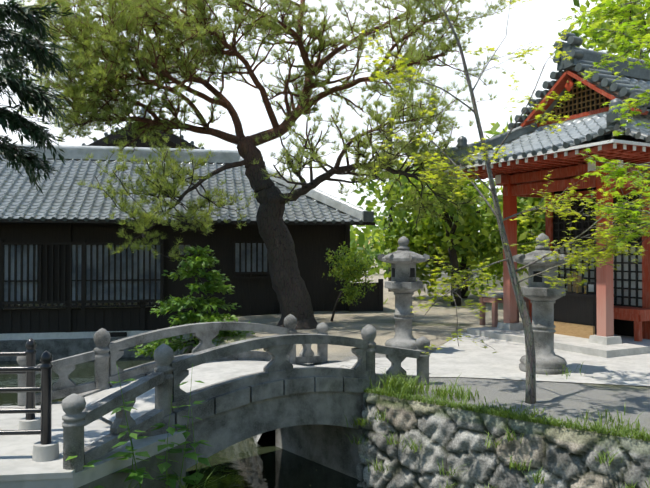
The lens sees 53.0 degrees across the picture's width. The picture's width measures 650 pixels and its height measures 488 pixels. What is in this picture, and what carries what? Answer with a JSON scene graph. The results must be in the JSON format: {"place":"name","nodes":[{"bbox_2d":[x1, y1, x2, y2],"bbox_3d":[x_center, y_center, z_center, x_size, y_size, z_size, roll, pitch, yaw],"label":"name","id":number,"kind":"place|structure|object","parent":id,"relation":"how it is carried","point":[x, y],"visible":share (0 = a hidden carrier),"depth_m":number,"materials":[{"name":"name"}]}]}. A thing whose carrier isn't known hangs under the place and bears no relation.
{"place":"outdoors","nodes":[
{"label":"outdoors","id":0,"kind":"place"},
{"bbox_2d":[0,0,80,193],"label":"cedar","id":1,"kind":"object","parent":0,"point":[19,90],"depth_m":6.12,"materials":[{"name":"green plant"}]},
{"bbox_2d":[0,401,185,487],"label":"pavement","id":2,"kind":"structure","parent":0,"point":[19,468],"depth_m":6.03,"materials":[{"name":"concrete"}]},
{"bbox_2d":[0,338,59,461],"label":"metal railing","id":3,"kind":"object","parent":2,"relation":"on","point":[46,448],"visible":1,"depth_m":5.76,"materials":[{"name":"metal"}]},
{"bbox_2d":[0,357,362,487],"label":"pond water","id":4,"kind":"structure","parent":0,"point":[268,464],"depth_m":8.94,"materials":[{"name":"grey liquid"}]},
{"bbox_2d":[0,0,649,236],"bbox_3d":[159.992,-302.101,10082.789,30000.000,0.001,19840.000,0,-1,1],"label":"sky","id":5,"kind":"structure","parent":0,"point":[534,22],"depth_m":1632.48,"materials":[{"name":"white"}]},
{"bbox_2d":[3,256,649,436],"bbox_3d":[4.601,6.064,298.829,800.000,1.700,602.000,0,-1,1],"label":"terrain","id":6,"kind":"structure","parent":0,"point":[437,325],"depth_m":10.89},
{"bbox_2d":[82,107,204,148],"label":"roof gable","id":7,"kind":"structure","parent":6,"relation":"on","point":[174,140],"depth_m":23.91,"materials":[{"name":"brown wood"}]},
{"bbox_2d":[65,364,223,487],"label":"weed","id":8,"kind":"object","parent":6,"relation":"on","point":[139,475],"depth_m":5.98,"materials":[{"name":"green plant"}]},
{"bbox_2d":[129,244,254,357],"bbox_3d":[-2.690,1.175,13.497,2.496,2.397,2.043,0,-1,1],"label":"shrub","id":9,"kind":"object","parent":6,"relation":"on","point":[198,262],"depth_m":13.30,"materials":[{"name":"green plant"}]},
{"bbox_2d":[16,314,429,472],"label":"stone bridge","id":10,"kind":"structure","parent":6,"relation":"on","point":[243,391],"depth_m":7.58,"materials":[{"name":"stone"}]},
{"bbox_2d":[0,0,512,329],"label":"pine tree","id":11,"kind":"object","parent":6,"relation":"in","point":[78,51],"depth_m":14.57,"materials":[{"name":"green plant"}]},
{"bbox_2d":[185,393,364,478],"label":"bridge abutments","id":12,"kind":"object","parent":6,"relation":"on","point":[331,447],"visible":0.14,"depth_m":8.87,"materials":[{"name":"stone"}]},
{"bbox_2d":[323,241,376,321],"bbox_3d":[0.643,0.947,16.592,1.403,2.048,2.206,0,-1,1],"label":"tree","id":13,"kind":"object","parent":6,"relation":"on","point":[346,266],"depth_m":16.10,"materials":[{"name":"green plant"}]},
{"bbox_2d":[349,279,382,311],"bbox_3d":[1.198,1.694,19.294,1.060,1.300,0.120,0,-1,-11],"label":"wooden gate fence","id":14,"kind":"object","parent":6,"relation":"on","point":[371,301],"visible":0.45,"depth_m":19.29,"materials":[{"name":"brown wood"}]},
{"bbox_2d":[308,360,430,374],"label":"flagstone path","id":15,"kind":"structure","parent":6,"relation":"on","point":[379,368],"depth_m":9.91,"materials":[{"name":"stone"}]},
{"bbox_2d":[378,125,392,291],"bbox_3d":[2.911,-1.647,28.853,1.200,7.500,0.300,0,-1,1],"label":"utility pole","id":16,"kind":"object","parent":6,"relation":"on","point":[389,270],"visible":0.21,"depth_m":28.82,"materials":[{"name":"grey wood"}]},
{"bbox_2d":[377,236,429,349],"bbox_3d":[1.385,0.881,11.485,0.918,2.046,0.907,0,-1,1],"label":"stone lantern","id":17,"kind":"object","parent":6,"relation":"on","point":[403,284],"visible":0.9,"depth_m":11.33,"materials":[{"name":"stone"}]},
{"bbox_2d":[377,181,493,297],"bbox_3d":[4.632,-0.451,24.027,3.326,5.032,4.691,1,-1,-43],"label":"tree trunk","id":18,"kind":"object","parent":6,"relation":"on","point":[464,291],"depth_m":24.64,"materials":[{"name":"brown plant"}]},
{"bbox_2d":[227,335,649,487],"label":"grass tufts","id":19,"kind":"object","parent":6,"relation":"on","point":[403,387],"visible":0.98,"depth_m":7.27,"materials":[{"name":"green plant"}]},
{"bbox_2d":[399,181,486,305],"bbox_3d":[3.629,-0.397,21.923,3.410,4.842,4.463,0,-1,1],"label":"tree trunk","id":20,"kind":"object","parent":6,"relation":"on","point":[453,258],"visible":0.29,"depth_m":21.34,"materials":[{"name":"brown plant"}]},
{"bbox_2d":[349,152,538,292],"bbox_3d":[4.510,-0.973,24.014,6.356,5.517,5.675,-1,-1,43],"label":"tree","id":21,"kind":"object","parent":6,"relation":"on","point":[386,220],"visible":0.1,"depth_m":23.75,"materials":[{"name":"green plant"}]},
{"bbox_2d":[362,147,529,290],"bbox_3d":[3.695,-0.742,21.927,5.022,4.736,5.944,0,-1,1],"label":"tree","id":22,"kind":"object","parent":6,"relation":"on","point":[473,219],"visible":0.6,"depth_m":20.95,"materials":[{"name":"green plant"}]},
{"bbox_2d":[352,186,544,303],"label":"shrubs","id":23,"kind":"object","parent":6,"relation":"on","point":[432,250],"visible":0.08,"depth_m":22.78,"materials":[{"name":"green plant"}]},
{"bbox_2d":[416,264,527,293],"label":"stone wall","id":24,"kind":"structure","parent":6,"relation":"on","point":[522,283],"depth_m":29.36,"materials":[{"name":"grey stone"}]},
{"bbox_2d":[340,115,616,274],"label":"tree line","id":25,"kind":"object","parent":6,"relation":"on","point":[362,240],"visible":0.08,"depth_m":50.46,"materials":[{"name":"green plant"}]},
{"bbox_2d":[350,332,649,385],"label":"forecourt paving","id":26,"kind":"structure","parent":6,"relation":"on","point":[467,357],"depth_m":10.15,"materials":[{"name":"stone"}]},
{"bbox_2d":[512,233,572,374],"bbox_3d":[3.226,0.860,9.655,0.890,2.046,0.924,0,-1,1],"label":"stone lantern","id":27,"kind":"object","parent":26,"relation":"on","point":[540,293],"visible":0.73,"depth_m":9.50,"materials":[{"name":"stone"}]},
{"bbox_2d":[445,68,649,357],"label":"shrine building","id":28,"kind":"structure","parent":26,"relation":"on","point":[604,311],"depth_m":12.67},
{"bbox_2d":[437,32,649,165],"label":"tiled roof","id":29,"kind":"structure","parent":28,"relation":"on","point":[586,130],"depth_m":12.91,"materials":[{"name":"grey tile"}]},
{"bbox_2d":[458,179,544,294],"bbox_3d":[8.298,-0.927,23.798,8.283,6.994,9.435,0,-1,1],"label":"tree","id":30,"kind":"object","parent":6,"relation":"on","point":[540,219],"visible":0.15,"depth_m":22.51,"materials":[{"name":"green plant"}]},
{"bbox_2d":[361,0,649,403],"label":"young maple","id":31,"kind":"object","parent":6,"relation":"in","point":[608,241],"depth_m":7.42,"materials":[{"name":"green plant"}]},
{"bbox_2d":[485,197,545,285],"bbox_3d":[8.110,-0.790,24.007,5.668,5.713,7.169,0,-1,-12],"label":"tree trunk","id":32,"kind":"object","parent":6,"relation":"on","point":[542,230],"visible":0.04,"depth_m":22.85,"materials":[{"name":"brown plant"}]},
{"bbox_2d":[597,0,649,53],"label":"tree trunk","id":33,"kind":"object","parent":6,"relation":"on","point":[634,25],"visible":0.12,"depth_m":18.91,"materials":[{"name":"brown plant"}]},
{"bbox_2d":[552,0,649,60],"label":"tree","id":34,"kind":"object","parent":33,"relation":"attached to","point":[606,42],"visible":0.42,"depth_m":18.08,"materials":[{"name":"green plant"}]},
{"bbox_2d":[556,0,649,249],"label":"tree","id":35,"kind":"object","parent":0,"point":[606,165],"depth_m":4.51,"materials":[{"name":"green plant"}]},
{"label":"ground bed","id":36,"kind":"structure","parent":0,"visible":0},
{"bbox_2d":[0,210,374,360],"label":"building","id":37,"kind":"structure","parent":36,"relation":"on","point":[68,262],"depth_m":18.14,"materials":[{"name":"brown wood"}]},
{"bbox_2d":[0,143,373,223],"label":"tiled roof","id":38,"kind":"structure","parent":37,"relation":"on","point":[64,196],"depth_m":19.32,"materials":[{"name":"tile"}]},
{"bbox_2d":[174,334,261,446],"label":"pond bank stones","id":39,"kind":"object","parent":36,"relation":"on","point":[256,438],"visible":0.02,"depth_m":13.69,"materials":[{"name":"grey stone"}]},
{"bbox_2d":[356,392,649,487],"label":"stone retaining wall","id":40,"kind":"structure","parent":36,"relation":"on","point":[564,457],"depth_m":7.11,"materials":[{"name":"grey stone"}]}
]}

